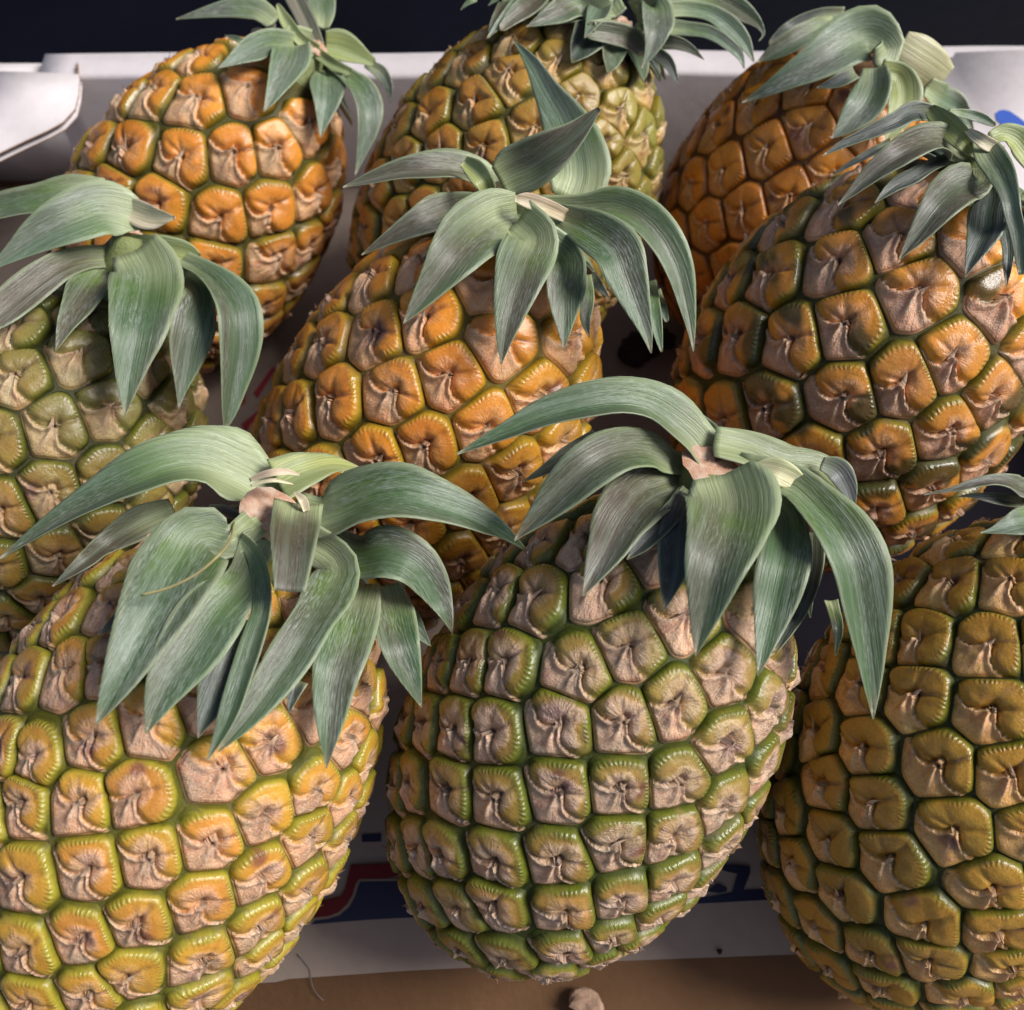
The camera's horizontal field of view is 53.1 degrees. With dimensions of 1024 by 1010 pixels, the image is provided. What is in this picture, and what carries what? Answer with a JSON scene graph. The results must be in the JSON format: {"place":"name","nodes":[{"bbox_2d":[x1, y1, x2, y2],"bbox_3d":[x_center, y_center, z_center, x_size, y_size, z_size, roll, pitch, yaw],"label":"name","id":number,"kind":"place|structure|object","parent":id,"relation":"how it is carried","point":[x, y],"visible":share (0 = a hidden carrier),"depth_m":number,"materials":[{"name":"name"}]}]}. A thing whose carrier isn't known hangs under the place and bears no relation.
{"place":"outdoors","nodes":[
{"label":"outdoors","id":0,"kind":"place"},
{"bbox_2d":[0,0,1023,62],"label":"ground","id":1,"kind":"structure","parent":0,"point":[33,31],"depth_m":0.58,"materials":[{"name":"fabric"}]},
{"bbox_2d":[0,46,1023,1009],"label":"fruit tray","id":2,"kind":"object","parent":1,"relation":"on","point":[364,942],"visible":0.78,"depth_m":0.36,"materials":[{"name":"white"}]},
{"bbox_2d":[0,174,263,659],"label":"pineapple","id":3,"kind":"object","parent":2,"relation":"on","point":[105,348],"visible":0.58,"depth_m":0.32,"materials":[{"name":"green plant"}]},
{"bbox_2d":[44,0,392,374],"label":"pineapple","id":4,"kind":"object","parent":2,"relation":"on","point":[228,152],"visible":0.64,"depth_m":0.37,"materials":[{"name":"orange plant"}]},
{"bbox_2d":[0,425,527,1009],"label":"pineapple","id":5,"kind":"object","parent":2,"relation":"on","point":[194,701],"visible":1,"depth_m":0.24,"materials":[{"name":"yellow plant"}]},
{"bbox_2d":[297,954,322,999],"bbox_3d":[-0.066,0.154,0.335,0.010,0.002,0.014,0,62,0],"label":"thread","id":6,"kind":"object","parent":2,"relation":"on","point":[310,977],"visible":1,"depth_m":0.33},
{"bbox_2d":[249,39,695,630],"bbox_3d":[-0.027,-0.034,0.349,0.159,0.166,0.113,-34,67,-17],"label":"pineapple","id":7,"kind":"object","parent":2,"relation":"on","point":[437,333],"visible":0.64,"depth_m":0.30,"materials":[{"name":"orange plant"}]},
{"bbox_2d":[345,0,764,323],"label":"pineapple","id":8,"kind":"object","parent":2,"relation":"on","point":[471,92],"visible":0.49,"depth_m":0.36,"materials":[{"name":"yellow plant"}]},
{"bbox_2d":[569,986,603,1009],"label":"pulp crumb","id":9,"kind":"object","parent":2,"relation":"in","point":[583,998],"visible":1,"depth_m":0.33,"materials":[{"name":"beige food"}]},
{"bbox_2d":[381,376,893,984],"bbox_3d":[0.027,0.059,0.294,0.133,0.152,0.141,0,62,0],"label":"pineapple","id":10,"kind":"object","parent":2,"relation":"on","point":[593,734],"visible":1,"depth_m":0.26,"materials":[{"name":"green plant"}]},
{"bbox_2d":[617,331,660,366],"bbox_3d":[0.055,-0.069,0.452,0.019,0.005,0.016,-36,68,-17],"label":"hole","id":11,"kind":"object","parent":2,"relation":"on","point":[633,350],"visible":0.85,"depth_m":0.45,"materials":[{"name":"black"}]},
{"bbox_2d":[652,328,676,349],"bbox_3d":[0.066,-0.074,0.454,0.014,0.004,0.013,0,62,0],"label":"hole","id":12,"kind":"object","parent":2,"relation":"on","point":[668,339],"visible":0.52,"depth_m":0.45,"materials":[{"name":"black"}]},
{"bbox_2d":[652,5,973,330],"bbox_3d":[0.113,-0.123,0.407,0.110,0.144,0.108,0,62,0],"label":"pineapple","id":13,"kind":"object","parent":2,"relation":"on","point":[790,107],"visible":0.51,"depth_m":0.36,"materials":[{"name":"orange plant"}]},
{"bbox_2d":[669,100,1023,572],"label":"pineapple","id":14,"kind":"object","parent":2,"relation":"on","point":[866,321],"visible":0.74,"depth_m":0.30,"materials":[{"name":"orange plant"}]},
{"bbox_2d":[752,473,1023,1009],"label":"pineapple","id":15,"kind":"object","parent":2,"relation":"on","point":[890,837],"visible":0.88,"depth_m":0.27,"materials":[{"name":"yellow plant"}]}
]}

